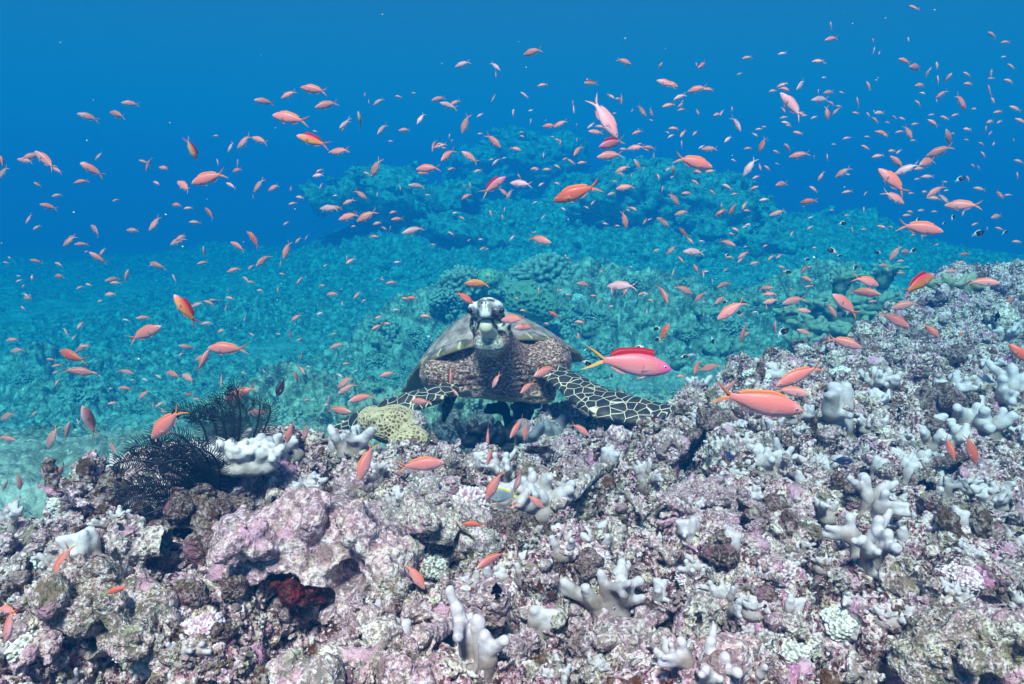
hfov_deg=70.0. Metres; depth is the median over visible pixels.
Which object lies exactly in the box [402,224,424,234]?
anthias fish
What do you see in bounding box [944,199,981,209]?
anthias fish
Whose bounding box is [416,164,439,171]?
anthias fish
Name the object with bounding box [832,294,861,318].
anthias fish
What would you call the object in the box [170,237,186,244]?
anthias fish
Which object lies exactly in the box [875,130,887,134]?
anthias fish
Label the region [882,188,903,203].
anthias fish
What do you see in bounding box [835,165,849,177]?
anthias fish
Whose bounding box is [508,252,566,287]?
knobbly coral
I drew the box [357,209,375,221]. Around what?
anthias fish
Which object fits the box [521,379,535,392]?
anthias fish
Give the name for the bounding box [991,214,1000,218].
anthias fish
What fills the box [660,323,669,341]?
anthias fish
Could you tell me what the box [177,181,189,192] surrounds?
anthias fish
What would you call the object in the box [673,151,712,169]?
anthias fish
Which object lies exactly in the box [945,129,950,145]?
anthias fish
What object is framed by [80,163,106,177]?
anthias fish
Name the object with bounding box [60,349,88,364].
anthias fish
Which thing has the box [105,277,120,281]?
anthias fish
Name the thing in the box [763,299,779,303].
anthias fish
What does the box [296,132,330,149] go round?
anthias fish
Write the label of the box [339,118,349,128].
anthias fish
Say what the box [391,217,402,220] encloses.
anthias fish
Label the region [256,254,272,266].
anthias fish
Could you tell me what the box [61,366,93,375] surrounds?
anthias fish
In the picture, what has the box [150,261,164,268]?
anthias fish
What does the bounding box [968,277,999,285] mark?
anthias fish
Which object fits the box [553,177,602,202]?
anthias fish
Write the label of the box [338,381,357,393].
anthias fish
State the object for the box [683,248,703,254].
anthias fish
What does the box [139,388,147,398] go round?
anthias fish
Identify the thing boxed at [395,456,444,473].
anthias fish
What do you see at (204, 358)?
anthias fish
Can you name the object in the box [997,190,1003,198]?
anthias fish
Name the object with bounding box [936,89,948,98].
anthias fish
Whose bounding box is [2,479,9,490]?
anthias fish
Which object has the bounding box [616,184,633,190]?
anthias fish
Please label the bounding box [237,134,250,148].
anthias fish
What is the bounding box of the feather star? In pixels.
[105,379,279,523]
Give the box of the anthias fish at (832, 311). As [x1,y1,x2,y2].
[824,302,836,316]
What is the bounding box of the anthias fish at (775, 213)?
[769,207,784,215]
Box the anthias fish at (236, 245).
[230,242,243,250]
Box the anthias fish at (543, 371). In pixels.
[534,363,555,377]
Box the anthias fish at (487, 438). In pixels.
[486,423,488,446]
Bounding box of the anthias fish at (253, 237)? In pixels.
[249,232,258,247]
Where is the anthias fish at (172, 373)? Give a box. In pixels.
[166,371,179,378]
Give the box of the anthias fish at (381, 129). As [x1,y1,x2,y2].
[377,124,385,134]
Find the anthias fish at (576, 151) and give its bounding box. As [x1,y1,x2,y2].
[574,144,582,155]
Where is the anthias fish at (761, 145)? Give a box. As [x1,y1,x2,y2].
[759,138,766,151]
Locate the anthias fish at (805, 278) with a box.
[801,276,812,283]
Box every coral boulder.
[28,552,178,669]
[41,455,121,506]
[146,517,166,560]
[152,483,255,537]
[201,486,424,630]
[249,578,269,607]
[334,598,349,617]
[377,490,503,561]
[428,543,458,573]
[432,408,494,452]
[484,508,552,548]
[571,460,625,522]
[628,572,650,614]
[665,483,686,494]
[666,475,769,519]
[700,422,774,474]
[716,378,769,430]
[798,516,823,543]
[835,333,875,356]
[876,552,941,608]
[885,606,1023,683]
[914,381,997,417]
[953,594,1023,624]
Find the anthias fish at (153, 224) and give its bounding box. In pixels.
[149,217,161,230]
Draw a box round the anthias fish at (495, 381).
[492,374,501,387]
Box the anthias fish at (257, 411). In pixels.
[248,409,268,415]
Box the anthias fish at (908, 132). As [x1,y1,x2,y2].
[902,126,911,138]
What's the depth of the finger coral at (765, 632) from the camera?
1.21 m
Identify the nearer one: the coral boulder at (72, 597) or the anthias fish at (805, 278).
the coral boulder at (72, 597)
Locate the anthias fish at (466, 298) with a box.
[457,288,472,303]
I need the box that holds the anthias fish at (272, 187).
[268,183,278,190]
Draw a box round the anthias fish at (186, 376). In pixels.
[182,373,192,381]
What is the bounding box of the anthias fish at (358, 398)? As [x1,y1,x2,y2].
[349,392,374,402]
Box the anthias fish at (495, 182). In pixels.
[478,176,505,197]
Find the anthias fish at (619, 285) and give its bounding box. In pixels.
[607,281,637,289]
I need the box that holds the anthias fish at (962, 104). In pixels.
[956,94,965,109]
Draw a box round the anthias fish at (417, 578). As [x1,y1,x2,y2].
[404,562,424,588]
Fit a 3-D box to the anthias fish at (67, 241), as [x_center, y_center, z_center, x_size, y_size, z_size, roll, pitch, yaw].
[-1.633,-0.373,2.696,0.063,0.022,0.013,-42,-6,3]
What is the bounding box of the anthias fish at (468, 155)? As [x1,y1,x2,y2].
[461,151,479,164]
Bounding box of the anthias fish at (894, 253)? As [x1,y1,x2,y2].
[889,243,902,260]
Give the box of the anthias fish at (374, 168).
[371,157,383,177]
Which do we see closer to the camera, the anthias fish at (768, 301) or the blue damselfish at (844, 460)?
the blue damselfish at (844, 460)
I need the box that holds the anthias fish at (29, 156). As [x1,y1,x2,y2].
[22,151,40,159]
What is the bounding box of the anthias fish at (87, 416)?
[81,405,99,437]
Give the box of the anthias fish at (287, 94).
[281,89,295,98]
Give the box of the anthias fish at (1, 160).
[0,156,3,171]
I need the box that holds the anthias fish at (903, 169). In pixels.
[895,161,918,174]
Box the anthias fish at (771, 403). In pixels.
[709,379,802,416]
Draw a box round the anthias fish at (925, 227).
[896,218,942,234]
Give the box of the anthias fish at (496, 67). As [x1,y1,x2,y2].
[491,63,499,70]
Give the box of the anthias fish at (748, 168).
[743,156,758,176]
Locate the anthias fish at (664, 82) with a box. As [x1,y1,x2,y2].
[656,79,675,87]
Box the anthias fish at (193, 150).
[184,135,198,159]
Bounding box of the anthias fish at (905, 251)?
[901,249,909,253]
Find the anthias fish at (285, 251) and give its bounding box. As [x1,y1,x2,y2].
[282,241,291,258]
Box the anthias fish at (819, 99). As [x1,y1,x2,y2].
[811,96,827,101]
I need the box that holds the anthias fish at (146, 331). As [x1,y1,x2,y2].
[125,324,161,344]
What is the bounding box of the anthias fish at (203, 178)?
[192,167,227,185]
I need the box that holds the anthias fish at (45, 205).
[40,203,56,210]
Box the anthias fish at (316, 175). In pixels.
[312,173,322,177]
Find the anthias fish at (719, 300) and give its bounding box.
[715,294,724,303]
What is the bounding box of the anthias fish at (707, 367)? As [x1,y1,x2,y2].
[700,361,719,371]
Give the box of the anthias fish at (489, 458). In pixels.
[486,447,494,464]
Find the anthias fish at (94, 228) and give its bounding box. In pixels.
[91,225,98,233]
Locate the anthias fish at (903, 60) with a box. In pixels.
[899,58,910,64]
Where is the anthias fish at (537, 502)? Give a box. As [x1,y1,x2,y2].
[526,492,543,508]
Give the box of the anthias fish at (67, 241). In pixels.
[63,234,76,246]
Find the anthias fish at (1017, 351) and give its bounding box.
[1008,344,1023,360]
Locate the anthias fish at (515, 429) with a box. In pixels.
[510,414,524,437]
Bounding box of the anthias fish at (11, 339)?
[6,338,17,341]
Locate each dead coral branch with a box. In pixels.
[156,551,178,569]
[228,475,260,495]
[315,641,386,668]
[366,499,386,514]
[404,477,440,496]
[409,612,452,647]
[418,472,478,552]
[549,463,604,511]
[593,603,672,651]
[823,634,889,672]
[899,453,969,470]
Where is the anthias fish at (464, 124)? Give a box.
[461,113,470,133]
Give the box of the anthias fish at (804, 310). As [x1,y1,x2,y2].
[795,307,810,312]
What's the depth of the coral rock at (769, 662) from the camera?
0.98 m
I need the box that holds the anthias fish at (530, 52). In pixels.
[524,47,541,55]
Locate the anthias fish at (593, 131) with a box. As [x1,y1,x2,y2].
[588,129,601,133]
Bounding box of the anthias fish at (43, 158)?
[35,151,54,170]
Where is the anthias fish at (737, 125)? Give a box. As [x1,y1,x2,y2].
[729,115,740,131]
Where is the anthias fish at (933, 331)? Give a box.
[921,322,939,337]
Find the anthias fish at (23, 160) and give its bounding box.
[17,157,31,162]
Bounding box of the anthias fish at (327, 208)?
[320,205,337,210]
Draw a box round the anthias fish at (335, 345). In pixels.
[330,341,343,348]
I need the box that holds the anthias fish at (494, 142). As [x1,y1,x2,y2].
[485,132,500,147]
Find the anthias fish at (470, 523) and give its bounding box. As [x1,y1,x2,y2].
[462,521,483,527]
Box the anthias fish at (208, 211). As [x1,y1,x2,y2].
[205,208,212,217]
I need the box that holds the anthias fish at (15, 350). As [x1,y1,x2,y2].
[11,348,23,352]
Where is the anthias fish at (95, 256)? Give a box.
[89,252,106,263]
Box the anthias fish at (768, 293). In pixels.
[762,292,776,295]
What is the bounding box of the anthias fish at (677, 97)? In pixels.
[674,94,685,99]
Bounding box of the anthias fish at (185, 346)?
[179,344,194,349]
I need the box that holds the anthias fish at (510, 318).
[501,314,524,322]
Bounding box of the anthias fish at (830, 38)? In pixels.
[825,36,837,41]
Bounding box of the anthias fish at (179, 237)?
[175,235,184,240]
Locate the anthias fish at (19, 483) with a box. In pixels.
[16,473,22,489]
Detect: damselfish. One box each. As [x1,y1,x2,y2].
[489,487,519,502]
[582,360,590,365]
[724,449,731,461]
[778,328,788,335]
[827,248,835,252]
[831,457,852,464]
[956,176,964,180]
[971,230,984,235]
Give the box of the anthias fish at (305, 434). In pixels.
[302,424,307,440]
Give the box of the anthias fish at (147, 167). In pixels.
[146,158,152,171]
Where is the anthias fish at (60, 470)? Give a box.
[58,462,69,474]
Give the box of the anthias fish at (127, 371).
[117,368,133,374]
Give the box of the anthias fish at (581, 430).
[569,421,588,435]
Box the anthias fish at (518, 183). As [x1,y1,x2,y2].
[510,180,531,187]
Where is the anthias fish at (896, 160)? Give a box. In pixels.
[890,156,901,166]
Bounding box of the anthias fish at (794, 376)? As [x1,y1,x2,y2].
[776,359,823,386]
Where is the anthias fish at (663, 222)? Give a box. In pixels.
[659,218,669,226]
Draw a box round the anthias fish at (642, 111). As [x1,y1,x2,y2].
[637,106,645,116]
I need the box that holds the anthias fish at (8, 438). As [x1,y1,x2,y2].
[0,436,15,441]
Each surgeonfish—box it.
[275,378,286,395]
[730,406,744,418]
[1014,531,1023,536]
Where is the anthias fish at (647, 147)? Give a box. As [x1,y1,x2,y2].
[643,145,654,149]
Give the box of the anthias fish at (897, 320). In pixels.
[875,308,909,327]
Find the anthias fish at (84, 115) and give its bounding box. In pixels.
[77,112,99,121]
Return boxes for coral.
[0,500,23,534]
[0,642,8,667]
[3,627,42,662]
[8,372,45,386]
[30,560,38,571]
[31,550,54,573]
[46,497,59,519]
[46,507,85,531]
[55,387,98,403]
[55,526,109,559]
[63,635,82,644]
[64,667,78,683]
[82,337,99,342]
[86,505,130,527]
[95,453,119,477]
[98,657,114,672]
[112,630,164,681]
[113,400,143,414]
[145,345,158,349]
[157,385,184,394]
[165,634,211,668]
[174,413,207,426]
[175,400,193,407]
[177,607,191,619]
[180,611,225,636]
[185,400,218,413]
[187,427,285,477]
[188,332,210,341]
[191,375,208,385]
[200,286,213,293]
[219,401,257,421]
[220,316,241,326]
[229,348,243,355]
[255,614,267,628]
[260,403,303,424]
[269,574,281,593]
[273,433,298,460]
[291,471,327,490]
[292,444,303,463]
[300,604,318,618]
[303,345,316,352]
[303,400,339,417]
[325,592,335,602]
[327,424,377,460]
[328,433,346,456]
[339,398,373,419]
[355,267,373,276]
[357,404,429,444]
[358,381,384,393]
[360,374,393,383]
[362,353,393,368]
[363,459,387,488]
[365,318,399,339]
[370,333,402,354]
[371,394,395,403]
[372,392,399,404]
[373,599,381,606]
[378,259,392,271]
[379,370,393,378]
[384,485,404,508]
[387,614,411,636]
[390,368,407,381]
[392,272,410,280]
[395,387,402,394]
[405,323,423,339]
[412,333,436,351]
[419,271,433,279]
[420,261,429,268]
[422,553,449,580]
[426,277,437,284]
[427,264,446,273]
[428,288,464,315]
[435,325,449,337]
[437,264,487,307]
[437,397,468,411]
[444,307,467,324]
[445,585,509,683]
[447,606,473,647]
[453,486,489,509]
[459,570,479,587]
[460,585,470,590]
[468,397,483,411]
[473,451,483,471]
[477,268,499,289]
[480,448,516,482]
[482,564,506,581]
[487,289,495,295]
[490,293,501,301]
[495,467,575,523]
[500,280,517,300]
[504,579,517,596]
[505,280,558,322]
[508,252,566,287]
[510,398,560,418]
[514,550,535,588]
[516,412,568,451]
[527,604,560,646]
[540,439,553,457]
[541,653,574,683]
[544,323,573,341]
[549,523,575,562]
[550,469,568,480]
[553,475,565,486]
[556,308,586,331]
[556,418,582,439]
[557,558,645,617]
[558,304,575,313]
[564,265,581,280]
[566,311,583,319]
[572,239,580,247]
[572,293,585,305]
[575,609,589,623]
[580,520,610,550]
[581,321,598,337]
[582,307,602,321]
[585,341,616,362]
[586,653,611,673]
[588,377,596,382]
[591,318,604,328]
[592,368,610,378]
[593,547,610,568]
[600,445,622,465]
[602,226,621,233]
[602,309,614,317]
[602,314,617,326]
[604,380,627,392]
[616,552,624,563]
[618,274,648,291]
[620,650,647,666]
[624,457,663,494]
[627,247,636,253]
[632,313,656,331]
[635,523,650,529]
[641,395,656,401]
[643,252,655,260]
[650,532,662,541]
[652,578,669,608]
[653,443,682,461]
[653,638,694,660]
[654,353,686,370]
[657,623,742,683]
[658,395,672,403]
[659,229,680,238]
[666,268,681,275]
[670,323,694,338]
[673,497,705,512]
[675,516,699,547]
[675,570,686,584]
[677,554,717,578]
[679,430,701,457]
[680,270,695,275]
[680,331,698,343]
[682,409,698,428]
[685,375,711,391]
[690,305,718,322]
[693,323,710,335]
[696,275,710,282]
[699,360,718,366]
[699,578,741,625]
[702,338,744,357]
[703,435,734,459]
[705,280,716,285]
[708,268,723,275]
[709,460,749,475]
[713,300,742,309]
[719,313,755,336]
[722,292,746,302]
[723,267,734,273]
[724,526,741,550]
[727,297,751,307]
[729,419,747,426]
[732,350,758,357]
[734,404,745,409]
[734,431,761,449]
[735,306,751,314]
[736,621,761,638]
[739,592,776,621]
[742,368,771,384]
[744,480,780,501]
[745,437,797,475]
[745,565,775,578]
[745,650,768,683]
[748,295,772,313]
[749,283,779,297]
[752,357,789,379]
[756,274,769,281]
[757,643,771,659]
[760,628,773,636]
[761,415,784,431]
[763,633,812,662]
[765,296,777,308]
[772,304,799,322]
[772,318,783,328]
[775,297,792,307]
[781,559,796,586]
[782,331,826,352]
[783,551,808,565]
[783,593,806,612]
[784,538,816,553]
[785,288,804,303]
[785,311,843,337]
[787,415,797,424]
[791,423,809,440]
[794,470,827,486]
[796,452,842,472]
[798,240,810,249]
[800,292,852,321]
[802,404,814,418]
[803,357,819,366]
[806,572,812,584]
[807,550,845,575]
[808,592,816,608]
[812,632,825,665]
[813,269,824,278]
[813,496,838,524]
[818,606,859,641]
[821,321,852,337]
[821,382,855,434]
[821,508,902,573]
[823,301,875,323]
[827,571,841,595]
[828,266,864,281]
[829,267,864,295]
[829,366,850,374]
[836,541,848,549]
[839,290,888,311]
[842,590,877,621]
[843,440,855,455]
[843,641,856,649]
[847,472,910,523]
[849,625,859,641]
[853,412,889,433]
[855,382,891,408]
[857,366,902,390]
[858,311,887,320]
[867,455,888,477]
[867,561,877,579]
[869,259,909,290]
[869,599,915,629]
[876,447,931,468]
[882,290,906,310]
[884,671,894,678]
[886,518,905,534]
[888,493,907,501]
[890,426,912,443]
[890,488,899,494]
[894,526,908,544]
[896,457,919,491]
[899,413,971,451]
[902,438,914,447]
[911,511,938,533]
[925,445,944,458]
[926,271,984,290]
[935,370,995,393]
[937,468,971,500]
[937,563,984,593]
[939,577,974,603]
[948,395,1018,439]
[951,505,970,525]
[953,475,983,494]
[953,539,985,557]
[967,354,1006,370]
[969,476,1015,511]
[985,360,1023,411]
[987,319,1023,343]
[1004,528,1023,547]
[1006,586,1015,595]
[1007,425,1023,444]
[1009,590,1023,606]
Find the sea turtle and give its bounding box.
[334,297,674,429]
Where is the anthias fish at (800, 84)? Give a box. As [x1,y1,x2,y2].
[796,81,804,89]
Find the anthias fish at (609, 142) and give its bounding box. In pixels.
[599,135,624,148]
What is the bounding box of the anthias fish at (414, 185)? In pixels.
[408,183,425,187]
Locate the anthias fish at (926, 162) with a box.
[919,155,935,166]
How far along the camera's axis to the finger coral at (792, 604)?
1.22 m
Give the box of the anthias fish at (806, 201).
[800,198,816,203]
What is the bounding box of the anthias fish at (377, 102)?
[373,97,382,105]
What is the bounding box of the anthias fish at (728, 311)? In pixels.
[717,297,745,319]
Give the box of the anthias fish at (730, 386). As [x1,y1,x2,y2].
[727,377,737,390]
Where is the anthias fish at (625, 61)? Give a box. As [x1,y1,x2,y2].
[616,56,630,64]
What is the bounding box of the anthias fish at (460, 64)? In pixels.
[455,59,470,67]
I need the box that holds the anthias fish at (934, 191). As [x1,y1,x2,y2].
[927,183,946,196]
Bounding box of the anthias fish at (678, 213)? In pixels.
[675,210,686,215]
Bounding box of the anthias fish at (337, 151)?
[332,147,348,154]
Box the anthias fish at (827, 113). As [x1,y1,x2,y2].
[825,106,829,119]
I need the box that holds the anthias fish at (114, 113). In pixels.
[110,110,124,119]
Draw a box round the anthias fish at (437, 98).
[432,96,444,101]
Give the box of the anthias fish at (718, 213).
[715,208,725,215]
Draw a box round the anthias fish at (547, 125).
[542,123,555,127]
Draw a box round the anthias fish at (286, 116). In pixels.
[272,111,308,126]
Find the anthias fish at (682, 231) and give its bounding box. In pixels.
[679,228,687,237]
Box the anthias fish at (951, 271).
[945,269,959,272]
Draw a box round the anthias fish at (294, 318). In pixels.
[291,313,301,321]
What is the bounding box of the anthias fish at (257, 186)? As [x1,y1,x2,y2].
[254,178,263,192]
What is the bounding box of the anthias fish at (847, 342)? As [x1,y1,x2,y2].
[825,334,861,348]
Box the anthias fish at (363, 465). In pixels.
[357,441,379,481]
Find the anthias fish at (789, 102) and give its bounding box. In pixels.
[780,93,805,119]
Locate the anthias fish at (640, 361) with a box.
[581,344,671,376]
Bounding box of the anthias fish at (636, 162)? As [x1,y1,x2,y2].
[634,159,640,170]
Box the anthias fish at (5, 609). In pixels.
[0,605,16,615]
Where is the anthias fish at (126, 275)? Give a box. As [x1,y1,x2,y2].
[123,270,128,281]
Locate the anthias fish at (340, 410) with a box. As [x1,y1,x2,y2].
[327,404,350,414]
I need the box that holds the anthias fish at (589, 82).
[584,80,597,84]
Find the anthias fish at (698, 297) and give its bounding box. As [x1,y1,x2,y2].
[694,293,703,301]
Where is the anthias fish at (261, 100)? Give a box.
[254,98,273,104]
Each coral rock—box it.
[0,605,20,625]
[0,622,64,679]
[5,583,31,594]
[14,517,42,549]
[21,542,44,561]
[31,512,84,545]
[37,482,92,512]
[37,544,105,578]
[86,467,143,507]
[87,483,94,489]
[105,513,172,564]
[129,468,151,491]
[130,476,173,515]
[153,632,192,668]
[161,607,192,633]
[162,571,199,587]
[169,551,191,571]
[171,578,210,609]
[183,506,226,567]
[203,622,234,645]
[209,574,249,602]
[221,609,240,639]
[256,462,284,505]
[267,646,345,683]
[278,607,299,627]
[299,458,317,468]
[315,436,327,447]
[328,639,389,655]
[330,450,340,477]
[330,457,371,476]
[330,465,373,500]
[333,591,366,627]
[343,448,367,462]
[356,603,403,648]
[369,492,384,500]
[376,649,456,683]
[377,439,397,462]
[377,574,407,602]
[384,598,433,630]
[385,633,419,653]
[396,459,409,476]
[405,460,430,477]
[412,410,427,431]
[426,438,460,458]
[429,469,446,479]
[436,465,445,476]
[440,576,456,603]
[445,453,466,469]
[453,570,466,578]
[455,575,510,628]
[464,555,491,576]
[466,470,476,486]
[489,503,500,513]
[503,575,513,609]
[503,626,540,661]
[511,458,549,476]
[511,466,515,479]
[517,534,549,549]
[524,415,552,451]
[537,429,569,447]
[541,455,589,479]
[547,515,557,523]
[550,434,580,462]
[563,616,594,660]
[568,456,584,463]
[573,546,604,581]
[592,520,612,558]
[593,608,656,654]
[594,489,606,513]
[603,424,642,465]
[605,490,651,518]
[605,519,626,552]
[613,469,625,489]
[621,528,672,565]
[641,500,657,522]
[646,588,723,650]
[654,427,690,464]
[655,491,706,526]
[670,402,703,418]
[673,548,692,560]
[675,626,700,652]
[679,385,709,404]
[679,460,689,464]
[679,573,693,591]
[682,406,733,445]
[682,551,708,570]
[684,506,739,529]
[690,467,707,478]
[691,631,754,683]
[694,405,734,421]
[702,529,739,569]
[702,566,725,585]
[705,385,719,406]
[715,361,737,384]
[727,375,739,386]
[729,517,770,554]
[731,577,762,597]
[741,493,798,539]
[746,362,774,390]
[746,465,765,477]
[751,431,764,453]
[753,632,767,643]
[754,571,789,585]
[756,655,784,683]
[764,612,808,640]
[765,416,787,426]
[768,540,788,563]
[770,627,822,664]
[772,452,798,480]
[773,428,795,462]
[775,352,825,379]
[782,387,818,407]
[785,481,816,518]
[788,508,837,552]
[791,339,810,353]
[800,467,840,485]
[815,408,821,421]
[816,539,843,559]
[819,650,885,683]
[822,349,865,367]
[828,573,850,589]
[829,470,877,504]
[838,513,861,526]
[839,450,872,470]
[840,546,850,554]
[840,577,860,592]
[842,347,888,365]
[843,398,873,417]
[865,370,888,389]
[869,311,888,323]
[870,415,894,434]
[874,362,903,374]
[877,461,900,488]
[883,299,904,309]
[889,403,899,413]
[890,440,932,469]
[893,333,915,351]
[895,294,910,300]
[896,327,929,340]
[896,467,936,493]
[903,546,911,556]
[903,592,930,612]
[914,310,939,330]
[914,490,992,538]
[917,295,943,307]
[921,444,927,449]
[921,508,966,550]
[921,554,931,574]
[922,306,951,325]
[924,413,949,437]
[926,343,938,352]
[931,283,959,302]
[934,266,970,281]
[939,344,983,367]
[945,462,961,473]
[948,490,962,501]
[955,458,999,482]
[956,321,970,330]
[959,426,988,462]
[966,552,985,559]
[974,558,1010,603]
[977,382,996,406]
[982,307,1020,333]
[982,502,1016,522]
[989,525,1008,541]
[991,270,1013,293]
[998,485,1023,526]
[1003,532,1023,557]
[1006,364,1023,372]
[1007,339,1021,346]
[1008,331,1023,342]
[1009,548,1023,562]
[1014,275,1023,290]
[1015,604,1023,613]
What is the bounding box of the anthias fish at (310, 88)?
[300,84,327,95]
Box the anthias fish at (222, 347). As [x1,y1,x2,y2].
[207,342,247,353]
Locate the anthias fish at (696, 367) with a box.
[693,361,700,374]
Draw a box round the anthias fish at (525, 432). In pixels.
[522,419,531,440]
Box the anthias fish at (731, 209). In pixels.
[729,204,735,214]
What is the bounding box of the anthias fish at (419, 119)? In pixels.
[417,114,425,123]
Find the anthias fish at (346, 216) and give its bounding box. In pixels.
[339,212,358,220]
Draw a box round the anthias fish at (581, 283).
[577,281,589,285]
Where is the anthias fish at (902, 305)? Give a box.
[891,298,919,309]
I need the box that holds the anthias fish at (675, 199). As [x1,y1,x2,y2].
[669,194,678,205]
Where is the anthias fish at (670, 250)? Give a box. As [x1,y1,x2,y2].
[667,244,676,254]
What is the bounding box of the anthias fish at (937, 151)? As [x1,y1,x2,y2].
[926,143,954,156]
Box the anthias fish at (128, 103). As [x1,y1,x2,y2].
[121,100,139,106]
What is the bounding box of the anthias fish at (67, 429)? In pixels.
[62,422,70,441]
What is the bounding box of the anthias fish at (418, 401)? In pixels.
[411,398,430,404]
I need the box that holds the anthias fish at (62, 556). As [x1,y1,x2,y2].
[53,541,77,571]
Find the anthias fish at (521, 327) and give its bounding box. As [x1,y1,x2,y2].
[514,323,534,330]
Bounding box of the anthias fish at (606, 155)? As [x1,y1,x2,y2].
[597,150,623,159]
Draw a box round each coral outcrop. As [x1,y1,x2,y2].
[298,159,485,225]
[413,207,561,250]
[442,124,590,200]
[536,171,590,199]
[565,155,783,241]
[696,218,797,259]
[800,206,891,222]
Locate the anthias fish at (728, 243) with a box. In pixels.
[720,238,734,246]
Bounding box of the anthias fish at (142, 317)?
[136,316,150,319]
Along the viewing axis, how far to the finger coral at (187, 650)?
1.00 m
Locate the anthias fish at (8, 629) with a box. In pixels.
[3,605,15,641]
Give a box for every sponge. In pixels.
[269,578,284,589]
[276,578,307,608]
[296,586,326,605]
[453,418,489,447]
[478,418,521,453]
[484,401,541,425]
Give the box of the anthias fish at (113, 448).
[108,442,116,452]
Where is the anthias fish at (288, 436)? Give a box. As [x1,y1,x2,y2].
[285,420,294,442]
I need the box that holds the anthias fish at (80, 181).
[74,179,87,183]
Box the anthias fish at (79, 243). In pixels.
[74,242,88,245]
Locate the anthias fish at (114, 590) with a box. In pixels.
[107,584,128,593]
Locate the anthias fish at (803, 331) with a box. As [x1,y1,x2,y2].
[797,329,811,335]
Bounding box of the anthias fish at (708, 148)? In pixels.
[701,146,715,150]
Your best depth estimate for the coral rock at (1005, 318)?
3.23 m
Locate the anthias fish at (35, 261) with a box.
[30,259,42,263]
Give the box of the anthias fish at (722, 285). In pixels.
[717,280,731,287]
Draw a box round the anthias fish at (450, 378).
[448,365,452,384]
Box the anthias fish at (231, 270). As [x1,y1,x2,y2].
[227,267,238,272]
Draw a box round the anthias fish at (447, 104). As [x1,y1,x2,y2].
[440,102,456,110]
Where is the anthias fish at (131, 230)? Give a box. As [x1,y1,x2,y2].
[127,228,138,231]
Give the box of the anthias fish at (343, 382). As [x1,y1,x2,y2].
[337,375,351,388]
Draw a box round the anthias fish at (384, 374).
[380,372,393,376]
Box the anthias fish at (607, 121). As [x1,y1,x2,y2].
[587,94,617,138]
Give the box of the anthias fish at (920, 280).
[902,271,934,299]
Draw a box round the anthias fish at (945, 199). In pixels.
[938,191,948,203]
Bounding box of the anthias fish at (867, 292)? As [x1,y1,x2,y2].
[849,287,880,296]
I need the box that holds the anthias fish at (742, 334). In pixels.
[739,320,748,342]
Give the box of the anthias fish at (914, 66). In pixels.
[909,63,919,69]
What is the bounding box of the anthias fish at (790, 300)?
[782,294,806,304]
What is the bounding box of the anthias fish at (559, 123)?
[554,120,565,127]
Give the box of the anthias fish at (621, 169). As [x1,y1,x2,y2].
[616,165,627,172]
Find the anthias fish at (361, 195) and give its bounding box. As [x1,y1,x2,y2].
[354,188,366,199]
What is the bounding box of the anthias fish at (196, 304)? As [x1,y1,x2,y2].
[192,302,202,306]
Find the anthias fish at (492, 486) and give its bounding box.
[486,470,506,499]
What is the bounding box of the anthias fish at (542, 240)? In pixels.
[528,233,550,244]
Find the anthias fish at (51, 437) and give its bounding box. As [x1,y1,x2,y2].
[47,425,60,448]
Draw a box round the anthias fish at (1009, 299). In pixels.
[1006,295,1015,301]
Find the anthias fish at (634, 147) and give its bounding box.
[628,145,644,149]
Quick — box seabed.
[0,196,1023,683]
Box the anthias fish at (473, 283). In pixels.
[464,279,488,286]
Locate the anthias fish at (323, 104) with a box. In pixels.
[315,100,337,108]
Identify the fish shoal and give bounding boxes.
[3,5,1023,425]
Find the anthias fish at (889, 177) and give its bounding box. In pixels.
[878,169,909,197]
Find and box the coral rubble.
[0,260,1023,683]
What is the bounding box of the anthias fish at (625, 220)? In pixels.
[620,211,627,227]
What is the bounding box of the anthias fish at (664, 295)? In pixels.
[657,285,667,303]
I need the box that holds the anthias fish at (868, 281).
[850,272,878,286]
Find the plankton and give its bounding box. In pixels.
[1,9,1022,451]
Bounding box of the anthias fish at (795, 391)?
[777,386,809,396]
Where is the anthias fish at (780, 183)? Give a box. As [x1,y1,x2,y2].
[776,181,786,186]
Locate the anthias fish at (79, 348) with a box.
[76,343,86,351]
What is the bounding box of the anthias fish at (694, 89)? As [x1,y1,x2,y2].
[688,84,706,92]
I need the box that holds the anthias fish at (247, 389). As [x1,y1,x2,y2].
[223,382,257,401]
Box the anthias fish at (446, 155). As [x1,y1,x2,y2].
[441,147,455,160]
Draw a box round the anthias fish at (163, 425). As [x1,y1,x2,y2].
[151,402,188,438]
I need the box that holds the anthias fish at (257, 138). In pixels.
[252,136,267,143]
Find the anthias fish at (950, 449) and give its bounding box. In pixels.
[943,434,954,459]
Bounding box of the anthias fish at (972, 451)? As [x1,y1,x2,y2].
[961,433,977,463]
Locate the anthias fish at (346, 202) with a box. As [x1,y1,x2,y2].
[343,198,354,204]
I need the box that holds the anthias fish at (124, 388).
[118,386,132,390]
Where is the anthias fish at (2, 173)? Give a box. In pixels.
[0,165,8,178]
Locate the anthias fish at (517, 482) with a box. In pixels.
[513,463,520,490]
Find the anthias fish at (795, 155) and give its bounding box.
[789,150,810,158]
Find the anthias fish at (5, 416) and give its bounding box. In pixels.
[1,411,14,420]
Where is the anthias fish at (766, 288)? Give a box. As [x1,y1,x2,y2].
[758,286,772,289]
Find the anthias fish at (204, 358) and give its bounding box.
[195,350,208,370]
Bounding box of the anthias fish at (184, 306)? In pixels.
[173,295,202,328]
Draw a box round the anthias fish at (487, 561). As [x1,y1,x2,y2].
[476,548,507,568]
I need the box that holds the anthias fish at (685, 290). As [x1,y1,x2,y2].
[674,283,691,294]

